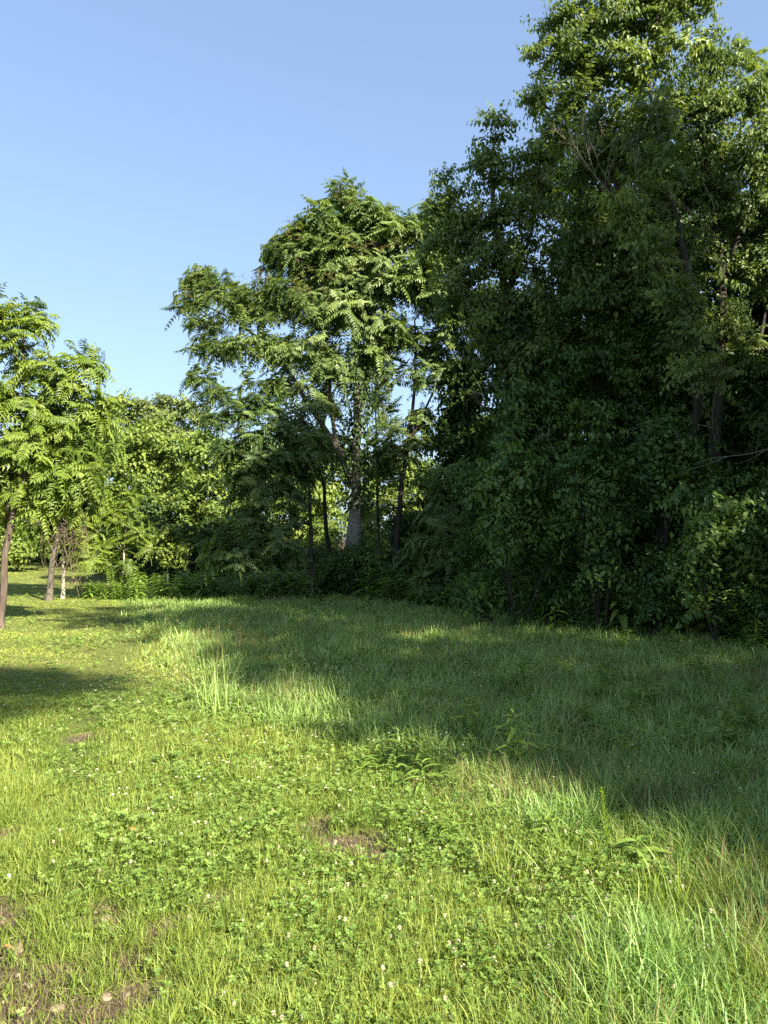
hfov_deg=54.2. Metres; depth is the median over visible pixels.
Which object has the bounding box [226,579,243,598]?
fringe weed
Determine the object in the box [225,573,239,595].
fringe weed
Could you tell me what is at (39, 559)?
bush
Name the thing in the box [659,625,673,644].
meadow weed
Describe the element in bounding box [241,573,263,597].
fringe weed
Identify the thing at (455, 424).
woodland tree
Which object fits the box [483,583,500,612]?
shade weed
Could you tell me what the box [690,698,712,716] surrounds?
meadow weed
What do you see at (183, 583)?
fringe weed
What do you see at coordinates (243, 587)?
fringe weed
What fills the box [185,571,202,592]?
fringe weed
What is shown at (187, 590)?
fringe weed
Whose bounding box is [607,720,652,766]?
meadow weed
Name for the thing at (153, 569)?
bush
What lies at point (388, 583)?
shade weed
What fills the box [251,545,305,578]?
bush
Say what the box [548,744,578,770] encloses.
leafy weed
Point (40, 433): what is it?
walnut tree
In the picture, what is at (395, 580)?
shade weed
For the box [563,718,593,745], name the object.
meadow weed
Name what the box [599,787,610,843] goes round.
goldenrod
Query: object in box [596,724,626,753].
meadow weed
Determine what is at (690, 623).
shade weed
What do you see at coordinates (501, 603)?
shade weed
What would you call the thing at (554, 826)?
leafy weed
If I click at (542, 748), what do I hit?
leafy weed
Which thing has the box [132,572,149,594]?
fringe weed
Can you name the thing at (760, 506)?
shrub
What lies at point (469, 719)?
meadow weed
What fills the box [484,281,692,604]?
shaded maple
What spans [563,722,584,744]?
meadow weed
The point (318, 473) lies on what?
crooked tree
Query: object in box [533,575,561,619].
shade weed
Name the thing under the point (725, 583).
bush
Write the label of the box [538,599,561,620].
shade weed
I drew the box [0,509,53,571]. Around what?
bush
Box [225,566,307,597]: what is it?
bush
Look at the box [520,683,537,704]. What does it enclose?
meadow weed
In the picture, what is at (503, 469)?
shrub
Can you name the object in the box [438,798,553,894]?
grass tuft
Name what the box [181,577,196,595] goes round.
fringe weed
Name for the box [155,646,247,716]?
grass tuft
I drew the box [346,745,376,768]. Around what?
leafy weed
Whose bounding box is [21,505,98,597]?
vine tangle
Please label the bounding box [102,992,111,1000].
stone
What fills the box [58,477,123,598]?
leaning tree
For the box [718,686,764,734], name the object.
meadow weed
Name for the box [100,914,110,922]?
stone
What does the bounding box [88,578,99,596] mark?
fringe weed
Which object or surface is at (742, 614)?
shade weed
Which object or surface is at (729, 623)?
shade weed
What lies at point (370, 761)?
leafy weed
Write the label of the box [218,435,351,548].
maple tree
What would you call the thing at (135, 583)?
fringe weed
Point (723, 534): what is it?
shrub
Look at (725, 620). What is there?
shade weed
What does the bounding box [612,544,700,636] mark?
bush
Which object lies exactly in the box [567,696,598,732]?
meadow weed
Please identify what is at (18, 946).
stone
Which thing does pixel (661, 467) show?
shrub
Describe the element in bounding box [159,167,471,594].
tall ailanthus
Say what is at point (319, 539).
bush
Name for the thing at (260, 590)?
fringe weed
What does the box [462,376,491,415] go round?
dead snag
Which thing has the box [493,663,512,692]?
weed
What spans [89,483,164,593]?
sapling
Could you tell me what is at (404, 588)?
shade weed
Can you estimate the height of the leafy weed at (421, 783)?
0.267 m
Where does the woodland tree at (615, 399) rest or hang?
on the ground at (116, 689)
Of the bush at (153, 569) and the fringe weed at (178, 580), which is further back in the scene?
the bush at (153, 569)
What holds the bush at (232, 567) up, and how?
on the ground at (116, 689)
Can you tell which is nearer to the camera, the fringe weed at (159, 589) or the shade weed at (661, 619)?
the shade weed at (661, 619)
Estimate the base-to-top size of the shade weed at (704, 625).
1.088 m
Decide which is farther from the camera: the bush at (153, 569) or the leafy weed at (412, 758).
the bush at (153, 569)
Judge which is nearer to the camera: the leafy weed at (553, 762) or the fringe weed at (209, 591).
the leafy weed at (553, 762)
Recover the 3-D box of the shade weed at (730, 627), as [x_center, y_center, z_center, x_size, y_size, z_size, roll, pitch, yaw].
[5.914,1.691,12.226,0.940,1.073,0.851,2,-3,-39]
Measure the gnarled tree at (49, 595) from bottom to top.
5.743 m
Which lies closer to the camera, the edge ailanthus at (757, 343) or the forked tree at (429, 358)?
the edge ailanthus at (757, 343)
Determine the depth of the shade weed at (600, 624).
13.01 m
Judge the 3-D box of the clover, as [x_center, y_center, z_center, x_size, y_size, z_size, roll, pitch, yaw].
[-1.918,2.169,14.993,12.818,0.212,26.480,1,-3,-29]
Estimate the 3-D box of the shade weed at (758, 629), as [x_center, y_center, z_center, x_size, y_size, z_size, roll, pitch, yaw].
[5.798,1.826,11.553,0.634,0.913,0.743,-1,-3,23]
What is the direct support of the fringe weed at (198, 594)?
on the ground at (116, 689)
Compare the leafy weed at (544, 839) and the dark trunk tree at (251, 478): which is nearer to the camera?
the leafy weed at (544, 839)
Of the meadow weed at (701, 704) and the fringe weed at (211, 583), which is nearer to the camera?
the meadow weed at (701, 704)
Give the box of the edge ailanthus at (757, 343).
[705,33,767,529]
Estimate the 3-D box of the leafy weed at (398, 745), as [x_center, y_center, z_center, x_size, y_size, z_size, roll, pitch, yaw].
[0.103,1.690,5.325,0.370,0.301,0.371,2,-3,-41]
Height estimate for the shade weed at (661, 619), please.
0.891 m
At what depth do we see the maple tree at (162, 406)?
61.37 m
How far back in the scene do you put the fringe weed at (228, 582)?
22.65 m
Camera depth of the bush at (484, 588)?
13.73 m
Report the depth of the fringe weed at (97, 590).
22.50 m
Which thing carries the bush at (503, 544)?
on the ground at (116, 689)
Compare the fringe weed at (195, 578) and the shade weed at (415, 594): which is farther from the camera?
the fringe weed at (195, 578)
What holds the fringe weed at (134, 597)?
on the ground at (116, 689)
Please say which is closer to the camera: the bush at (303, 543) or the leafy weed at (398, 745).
the leafy weed at (398, 745)
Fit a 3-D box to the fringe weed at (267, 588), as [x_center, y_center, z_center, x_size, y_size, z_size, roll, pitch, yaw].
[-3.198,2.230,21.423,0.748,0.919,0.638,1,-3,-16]
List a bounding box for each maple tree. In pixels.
[4,385,136,567]
[89,412,211,551]
[112,392,214,497]
[167,427,257,550]
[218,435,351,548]
[339,446,443,560]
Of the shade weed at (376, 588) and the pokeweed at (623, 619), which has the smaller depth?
the pokeweed at (623, 619)
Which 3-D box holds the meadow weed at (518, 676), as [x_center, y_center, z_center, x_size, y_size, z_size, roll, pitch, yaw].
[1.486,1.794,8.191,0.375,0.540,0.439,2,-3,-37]
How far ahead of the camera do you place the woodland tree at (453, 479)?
32.76 m
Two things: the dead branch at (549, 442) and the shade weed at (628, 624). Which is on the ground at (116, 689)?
the shade weed at (628, 624)
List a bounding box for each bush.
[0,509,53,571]
[17,510,61,562]
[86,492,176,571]
[115,512,188,576]
[132,519,207,580]
[171,536,231,580]
[197,511,267,572]
[215,538,266,581]
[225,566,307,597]
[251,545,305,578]
[280,534,319,572]
[294,532,410,597]
[302,549,342,577]
[308,524,344,563]
[330,551,378,595]
[361,516,391,555]
[362,549,388,587]
[376,508,438,591]
[382,463,486,605]
[413,504,493,599]
[443,455,517,608]
[443,558,545,628]
[468,510,540,601]
[498,533,612,625]
[516,482,652,607]
[548,564,626,630]
[575,454,767,622]
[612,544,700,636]
[710,466,767,618]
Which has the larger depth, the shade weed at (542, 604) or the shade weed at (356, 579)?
the shade weed at (356, 579)
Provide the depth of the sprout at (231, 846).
3.82 m
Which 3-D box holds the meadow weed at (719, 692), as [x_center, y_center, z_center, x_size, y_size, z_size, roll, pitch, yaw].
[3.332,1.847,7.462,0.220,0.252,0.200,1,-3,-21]
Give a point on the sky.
(142, 142)
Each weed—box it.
[75,579,87,597]
[81,580,97,598]
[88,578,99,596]
[89,580,103,598]
[96,584,109,599]
[106,581,121,598]
[109,586,119,599]
[112,581,126,600]
[115,585,126,599]
[117,572,135,597]
[124,570,145,595]
[125,576,148,601]
[126,572,148,600]
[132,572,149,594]
[137,577,149,595]
[145,573,158,594]
[148,573,161,595]
[151,573,175,598]
[151,580,169,598]
[160,573,184,599]
[171,570,185,591]
[171,570,191,596]
[175,574,194,594]
[180,568,195,592]
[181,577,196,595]
[182,583,191,596]
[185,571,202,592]
[186,577,203,595]
[189,569,201,592]
[191,573,213,598]
[200,573,221,595]
[205,585,215,595]
[210,581,219,596]
[214,578,229,597]
[219,571,237,595]
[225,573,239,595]
[225,584,238,597]
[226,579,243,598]
[236,576,250,597]
[240,572,256,594]
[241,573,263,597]
[243,570,267,596]
[252,581,270,598]
[261,574,282,598]
[268,582,279,598]
[270,571,287,596]
[286,570,306,596]
[299,582,309,597]
[307,576,318,601]
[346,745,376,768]
[350,574,365,597]
[351,752,379,780]
[352,566,383,600]
[359,738,404,769]
[371,577,384,597]
[375,576,396,601]
[376,576,400,603]
[376,728,416,770]
[376,754,411,785]
[377,635,394,652]
[385,573,407,600]
[394,576,412,600]
[396,571,408,599]
[399,728,438,772]
[399,733,453,774]
[400,758,445,797]
[406,569,439,606]
[407,583,423,606]
[410,810,452,846]
[420,748,456,775]
[422,588,445,606]
[430,587,458,609]
[435,816,465,848]
[437,765,461,796]
[443,576,463,609]
[445,579,462,609]
[451,692,486,733]
[456,733,489,767]
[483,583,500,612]
[486,668,512,693]
[487,708,546,768]
[488,800,516,827]
[491,577,524,616]
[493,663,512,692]
[503,652,537,686]
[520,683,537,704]
[525,742,560,766]
[525,826,553,861]
[527,806,567,846]
[530,590,553,622]
[531,617,543,638]
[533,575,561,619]
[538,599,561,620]
[543,759,568,783]
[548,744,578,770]
[552,608,575,626]
[552,718,567,739]
[559,602,576,625]
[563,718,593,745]
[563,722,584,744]
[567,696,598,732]
[580,665,617,704]
[584,588,618,631]
[586,586,631,625]
[588,724,621,750]
[591,656,618,684]
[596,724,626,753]
[607,596,631,625]
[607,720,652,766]
[611,600,638,632]
[613,681,651,723]
[614,603,634,628]
[616,581,644,629]
[627,584,674,633]
[630,668,669,710]
[637,592,678,633]
[647,596,672,630]
[649,664,663,680]
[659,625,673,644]
[662,596,705,635]
[667,645,685,665]
[668,718,705,755]
[679,606,702,634]
[680,585,711,630]
[680,594,713,632]
[682,584,736,637]
[682,703,705,720]
[684,650,716,683]
[690,586,733,638]
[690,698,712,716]
[692,738,720,752]
[698,704,745,754]
[710,685,726,701]
[711,605,766,647]
[712,602,734,636]
[718,603,739,639]
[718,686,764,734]
[719,590,753,635]
[719,716,752,750]
[720,583,759,641]
[721,612,742,635]
[727,695,756,724]
[730,622,744,642]
[730,695,756,717]
[736,630,758,651]
[738,618,767,665]
[739,599,762,641]
[739,604,767,648]
[751,614,767,647]
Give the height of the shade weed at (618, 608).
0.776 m
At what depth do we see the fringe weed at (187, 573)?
23.21 m
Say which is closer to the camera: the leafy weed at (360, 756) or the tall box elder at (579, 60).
the leafy weed at (360, 756)
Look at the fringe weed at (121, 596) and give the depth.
21.70 m
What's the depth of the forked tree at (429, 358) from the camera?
22.56 m
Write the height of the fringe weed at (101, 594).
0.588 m
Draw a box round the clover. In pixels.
[0,592,767,1023]
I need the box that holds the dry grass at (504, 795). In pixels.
[0,583,767,1023]
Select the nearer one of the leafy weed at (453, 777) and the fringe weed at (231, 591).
the leafy weed at (453, 777)
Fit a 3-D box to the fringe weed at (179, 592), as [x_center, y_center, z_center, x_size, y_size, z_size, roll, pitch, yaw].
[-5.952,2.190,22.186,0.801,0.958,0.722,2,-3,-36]
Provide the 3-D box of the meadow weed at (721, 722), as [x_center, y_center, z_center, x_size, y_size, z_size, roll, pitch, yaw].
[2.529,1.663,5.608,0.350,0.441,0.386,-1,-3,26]
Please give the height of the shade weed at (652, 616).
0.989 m
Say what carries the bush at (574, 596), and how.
on the ground at (116, 689)
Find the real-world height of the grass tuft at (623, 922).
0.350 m
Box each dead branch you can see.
[541,420,564,469]
[688,417,767,470]
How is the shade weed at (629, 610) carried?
on the ground at (116, 689)
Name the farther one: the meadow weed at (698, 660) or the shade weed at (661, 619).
the shade weed at (661, 619)
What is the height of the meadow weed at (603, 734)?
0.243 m
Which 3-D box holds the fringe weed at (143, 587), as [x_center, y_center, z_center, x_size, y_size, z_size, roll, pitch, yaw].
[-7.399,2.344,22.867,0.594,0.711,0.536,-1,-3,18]
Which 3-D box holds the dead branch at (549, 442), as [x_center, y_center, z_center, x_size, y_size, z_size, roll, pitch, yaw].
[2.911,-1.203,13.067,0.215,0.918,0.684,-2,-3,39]
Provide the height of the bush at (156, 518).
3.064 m
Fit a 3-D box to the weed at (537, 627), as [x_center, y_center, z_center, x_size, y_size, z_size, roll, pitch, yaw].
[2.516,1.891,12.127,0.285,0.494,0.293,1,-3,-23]
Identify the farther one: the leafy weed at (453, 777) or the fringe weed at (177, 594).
the fringe weed at (177, 594)
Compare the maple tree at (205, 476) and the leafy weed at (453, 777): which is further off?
the maple tree at (205, 476)
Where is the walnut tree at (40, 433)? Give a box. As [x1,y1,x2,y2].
[0,282,128,628]
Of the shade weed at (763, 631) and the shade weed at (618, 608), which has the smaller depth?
the shade weed at (763, 631)
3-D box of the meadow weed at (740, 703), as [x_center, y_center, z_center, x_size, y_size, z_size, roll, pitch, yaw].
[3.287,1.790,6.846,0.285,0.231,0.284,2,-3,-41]
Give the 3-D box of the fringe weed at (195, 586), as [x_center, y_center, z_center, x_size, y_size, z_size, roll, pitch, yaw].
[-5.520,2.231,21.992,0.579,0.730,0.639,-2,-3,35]
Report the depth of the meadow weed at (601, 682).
7.55 m
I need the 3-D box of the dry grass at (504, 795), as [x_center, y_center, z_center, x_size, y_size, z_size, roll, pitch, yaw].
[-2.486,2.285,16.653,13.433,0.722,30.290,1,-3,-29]
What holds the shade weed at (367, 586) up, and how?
on the ground at (116, 689)
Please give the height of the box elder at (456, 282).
11.118 m
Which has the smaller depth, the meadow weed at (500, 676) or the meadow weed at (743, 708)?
the meadow weed at (743, 708)
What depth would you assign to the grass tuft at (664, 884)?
3.28 m
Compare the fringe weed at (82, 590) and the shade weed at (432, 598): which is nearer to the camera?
the shade weed at (432, 598)
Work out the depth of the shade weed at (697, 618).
12.71 m
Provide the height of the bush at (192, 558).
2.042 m
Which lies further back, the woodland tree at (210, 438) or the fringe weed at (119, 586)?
the woodland tree at (210, 438)
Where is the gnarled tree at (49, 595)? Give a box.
[3,414,136,600]
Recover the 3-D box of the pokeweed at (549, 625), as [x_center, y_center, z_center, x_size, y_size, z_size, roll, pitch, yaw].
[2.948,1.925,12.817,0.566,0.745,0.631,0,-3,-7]
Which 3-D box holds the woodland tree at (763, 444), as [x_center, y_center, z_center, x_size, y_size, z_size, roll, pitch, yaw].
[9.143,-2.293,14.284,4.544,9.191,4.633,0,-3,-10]
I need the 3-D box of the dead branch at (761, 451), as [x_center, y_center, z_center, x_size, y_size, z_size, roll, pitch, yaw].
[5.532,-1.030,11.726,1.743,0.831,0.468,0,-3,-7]
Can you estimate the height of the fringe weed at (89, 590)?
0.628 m
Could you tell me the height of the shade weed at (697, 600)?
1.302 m
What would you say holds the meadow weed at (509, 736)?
on the ground at (116, 689)
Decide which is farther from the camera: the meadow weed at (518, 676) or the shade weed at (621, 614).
the shade weed at (621, 614)
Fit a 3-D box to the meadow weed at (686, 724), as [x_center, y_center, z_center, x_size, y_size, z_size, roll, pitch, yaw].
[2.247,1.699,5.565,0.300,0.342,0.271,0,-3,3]
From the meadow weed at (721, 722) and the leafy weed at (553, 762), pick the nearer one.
the leafy weed at (553, 762)
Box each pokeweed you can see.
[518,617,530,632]
[541,603,569,635]
[602,594,643,634]
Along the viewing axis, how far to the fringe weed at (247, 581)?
22.32 m
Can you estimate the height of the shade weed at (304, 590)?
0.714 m
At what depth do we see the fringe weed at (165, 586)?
21.49 m
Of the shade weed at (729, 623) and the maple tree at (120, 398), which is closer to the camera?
the shade weed at (729, 623)
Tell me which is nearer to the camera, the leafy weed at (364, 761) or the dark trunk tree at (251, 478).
the leafy weed at (364, 761)
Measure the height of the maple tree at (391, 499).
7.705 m
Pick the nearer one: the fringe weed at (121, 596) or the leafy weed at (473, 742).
the leafy weed at (473, 742)
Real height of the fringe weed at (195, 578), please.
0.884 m
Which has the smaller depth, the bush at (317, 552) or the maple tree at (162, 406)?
the bush at (317, 552)
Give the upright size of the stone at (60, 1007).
0.022 m
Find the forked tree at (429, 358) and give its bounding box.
[361,294,491,590]
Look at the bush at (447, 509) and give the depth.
18.66 m
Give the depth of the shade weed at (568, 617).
14.44 m
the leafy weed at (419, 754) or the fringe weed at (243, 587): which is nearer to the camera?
the leafy weed at (419, 754)
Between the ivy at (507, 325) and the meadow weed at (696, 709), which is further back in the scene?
the ivy at (507, 325)
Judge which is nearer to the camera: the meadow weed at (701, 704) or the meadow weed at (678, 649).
the meadow weed at (701, 704)
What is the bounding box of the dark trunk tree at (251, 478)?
[179,363,343,601]
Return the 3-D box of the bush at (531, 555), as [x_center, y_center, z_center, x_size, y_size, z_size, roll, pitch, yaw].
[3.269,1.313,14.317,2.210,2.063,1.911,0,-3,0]
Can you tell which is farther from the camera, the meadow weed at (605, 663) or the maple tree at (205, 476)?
the maple tree at (205, 476)
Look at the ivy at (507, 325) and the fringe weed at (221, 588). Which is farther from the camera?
the fringe weed at (221, 588)
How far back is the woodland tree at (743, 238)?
16.96 m
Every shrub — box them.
[456,438,590,629]
[530,400,653,633]
[610,403,734,632]
[646,474,767,646]
[714,462,767,638]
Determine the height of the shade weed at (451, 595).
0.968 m
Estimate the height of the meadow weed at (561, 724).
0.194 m
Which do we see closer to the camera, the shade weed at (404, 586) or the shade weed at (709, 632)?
the shade weed at (709, 632)
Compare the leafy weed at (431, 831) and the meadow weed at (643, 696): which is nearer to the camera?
the leafy weed at (431, 831)
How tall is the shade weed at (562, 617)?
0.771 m
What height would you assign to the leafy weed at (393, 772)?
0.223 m
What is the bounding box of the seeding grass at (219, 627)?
[87,612,297,691]
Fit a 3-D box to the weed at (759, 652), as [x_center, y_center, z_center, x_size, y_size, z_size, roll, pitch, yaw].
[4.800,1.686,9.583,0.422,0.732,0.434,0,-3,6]
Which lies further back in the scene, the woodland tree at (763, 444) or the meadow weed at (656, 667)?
the woodland tree at (763, 444)
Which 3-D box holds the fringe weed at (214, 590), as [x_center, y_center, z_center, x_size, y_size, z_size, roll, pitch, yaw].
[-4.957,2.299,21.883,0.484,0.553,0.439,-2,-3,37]
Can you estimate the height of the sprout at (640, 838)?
0.176 m
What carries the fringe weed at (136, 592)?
on the ground at (116, 689)
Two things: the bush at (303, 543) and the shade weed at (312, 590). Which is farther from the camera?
the bush at (303, 543)
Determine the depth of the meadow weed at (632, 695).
6.53 m
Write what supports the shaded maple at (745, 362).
on the ground at (116, 689)
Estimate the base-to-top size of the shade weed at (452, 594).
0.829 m
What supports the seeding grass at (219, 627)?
on the ground at (116, 689)
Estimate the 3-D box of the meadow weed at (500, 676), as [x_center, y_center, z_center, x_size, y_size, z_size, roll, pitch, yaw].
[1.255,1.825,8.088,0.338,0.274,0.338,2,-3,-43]
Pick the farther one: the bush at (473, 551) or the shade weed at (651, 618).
the bush at (473, 551)
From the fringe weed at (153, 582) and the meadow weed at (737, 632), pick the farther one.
the fringe weed at (153, 582)
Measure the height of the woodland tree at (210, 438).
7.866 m
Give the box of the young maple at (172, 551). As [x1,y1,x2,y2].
[146,524,192,582]
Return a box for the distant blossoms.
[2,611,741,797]
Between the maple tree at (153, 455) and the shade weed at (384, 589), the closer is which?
the shade weed at (384, 589)
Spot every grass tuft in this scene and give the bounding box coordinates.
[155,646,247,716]
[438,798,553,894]
[521,871,767,1023]
[598,840,713,916]
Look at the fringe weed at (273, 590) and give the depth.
21.53 m
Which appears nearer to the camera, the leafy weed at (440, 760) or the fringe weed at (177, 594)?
the leafy weed at (440, 760)
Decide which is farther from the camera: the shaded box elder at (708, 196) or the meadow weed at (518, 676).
the shaded box elder at (708, 196)
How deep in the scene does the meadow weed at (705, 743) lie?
5.50 m
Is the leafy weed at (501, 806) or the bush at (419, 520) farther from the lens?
the bush at (419, 520)
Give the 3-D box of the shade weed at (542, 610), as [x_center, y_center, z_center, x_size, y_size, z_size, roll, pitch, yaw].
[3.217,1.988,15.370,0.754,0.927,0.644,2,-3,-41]
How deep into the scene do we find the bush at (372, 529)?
33.65 m
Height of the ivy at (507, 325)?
5.089 m
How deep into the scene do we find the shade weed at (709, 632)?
12.47 m
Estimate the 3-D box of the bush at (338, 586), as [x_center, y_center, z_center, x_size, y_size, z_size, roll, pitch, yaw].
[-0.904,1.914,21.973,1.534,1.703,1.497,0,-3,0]
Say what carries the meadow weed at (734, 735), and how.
on the ground at (116, 689)
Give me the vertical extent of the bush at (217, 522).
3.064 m
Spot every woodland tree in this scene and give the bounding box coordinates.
[166,433,217,536]
[422,277,574,494]
[433,411,488,498]
[471,131,732,504]
[553,141,758,470]
[693,190,767,490]
[706,284,767,444]
[726,209,767,480]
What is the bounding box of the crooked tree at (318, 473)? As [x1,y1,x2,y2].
[271,402,362,589]
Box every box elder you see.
[405,99,592,618]
[511,0,746,624]
[547,32,767,596]
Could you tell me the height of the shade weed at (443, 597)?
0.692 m
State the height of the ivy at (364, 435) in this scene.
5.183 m
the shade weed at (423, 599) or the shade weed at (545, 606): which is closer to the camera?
the shade weed at (545, 606)
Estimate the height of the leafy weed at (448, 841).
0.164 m
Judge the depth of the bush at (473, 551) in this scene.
16.45 m
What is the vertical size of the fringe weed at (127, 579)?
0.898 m
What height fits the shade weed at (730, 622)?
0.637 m
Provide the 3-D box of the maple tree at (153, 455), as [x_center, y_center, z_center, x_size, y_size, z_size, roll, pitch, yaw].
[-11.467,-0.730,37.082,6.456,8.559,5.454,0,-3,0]
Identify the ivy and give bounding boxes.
[336,336,378,514]
[476,290,553,527]
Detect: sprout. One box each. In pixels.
[217,840,240,852]
[611,835,675,877]
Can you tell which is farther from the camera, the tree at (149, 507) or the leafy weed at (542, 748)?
the tree at (149, 507)
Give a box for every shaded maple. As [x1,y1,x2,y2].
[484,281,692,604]
[610,314,767,598]
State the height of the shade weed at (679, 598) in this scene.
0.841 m
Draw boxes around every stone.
[11,944,22,953]
[48,1004,64,1012]
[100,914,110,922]
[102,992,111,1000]
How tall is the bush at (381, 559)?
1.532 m
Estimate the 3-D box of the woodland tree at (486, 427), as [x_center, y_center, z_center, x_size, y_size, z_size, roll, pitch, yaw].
[5.513,-4.042,19.668,6.491,13.130,6.619,0,-3,0]
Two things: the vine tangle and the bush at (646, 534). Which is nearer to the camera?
the bush at (646, 534)
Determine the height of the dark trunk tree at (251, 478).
6.691 m
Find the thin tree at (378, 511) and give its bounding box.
[361,382,405,586]
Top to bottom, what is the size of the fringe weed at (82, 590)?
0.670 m
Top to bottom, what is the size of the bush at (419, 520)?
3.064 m
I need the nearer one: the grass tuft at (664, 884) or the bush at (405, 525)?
the grass tuft at (664, 884)
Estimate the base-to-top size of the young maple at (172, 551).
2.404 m
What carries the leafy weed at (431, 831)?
on the ground at (116, 689)
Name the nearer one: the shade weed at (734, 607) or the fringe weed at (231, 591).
the shade weed at (734, 607)
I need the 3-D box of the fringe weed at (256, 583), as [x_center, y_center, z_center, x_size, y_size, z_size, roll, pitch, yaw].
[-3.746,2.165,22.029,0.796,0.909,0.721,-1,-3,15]
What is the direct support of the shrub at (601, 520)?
on the ground at (116, 689)
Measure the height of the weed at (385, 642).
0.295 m
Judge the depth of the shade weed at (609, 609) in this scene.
13.95 m
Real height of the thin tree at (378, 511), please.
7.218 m
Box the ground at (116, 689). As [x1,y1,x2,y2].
[0,539,761,1023]
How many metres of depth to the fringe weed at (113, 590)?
22.43 m
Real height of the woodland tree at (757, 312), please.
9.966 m
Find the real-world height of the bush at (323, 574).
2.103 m
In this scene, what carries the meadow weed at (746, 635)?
on the ground at (116, 689)
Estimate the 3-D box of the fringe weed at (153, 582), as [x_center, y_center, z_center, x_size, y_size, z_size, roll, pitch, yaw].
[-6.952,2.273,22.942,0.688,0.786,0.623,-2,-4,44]
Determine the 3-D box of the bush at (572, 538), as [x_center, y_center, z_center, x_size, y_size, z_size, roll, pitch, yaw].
[4.828,0.916,17.584,3.566,3.404,3.599,0,-3,0]
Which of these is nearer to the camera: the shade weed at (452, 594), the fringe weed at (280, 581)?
the shade weed at (452, 594)
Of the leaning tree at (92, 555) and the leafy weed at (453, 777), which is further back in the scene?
the leaning tree at (92, 555)
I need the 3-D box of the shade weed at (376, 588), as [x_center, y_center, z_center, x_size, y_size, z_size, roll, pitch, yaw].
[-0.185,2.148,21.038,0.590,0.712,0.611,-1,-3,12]
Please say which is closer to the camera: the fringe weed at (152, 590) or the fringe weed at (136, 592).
the fringe weed at (136, 592)
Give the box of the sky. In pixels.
[0,0,767,538]
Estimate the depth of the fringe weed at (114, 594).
21.96 m
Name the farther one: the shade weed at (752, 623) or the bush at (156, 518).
the bush at (156, 518)
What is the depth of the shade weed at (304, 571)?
21.71 m

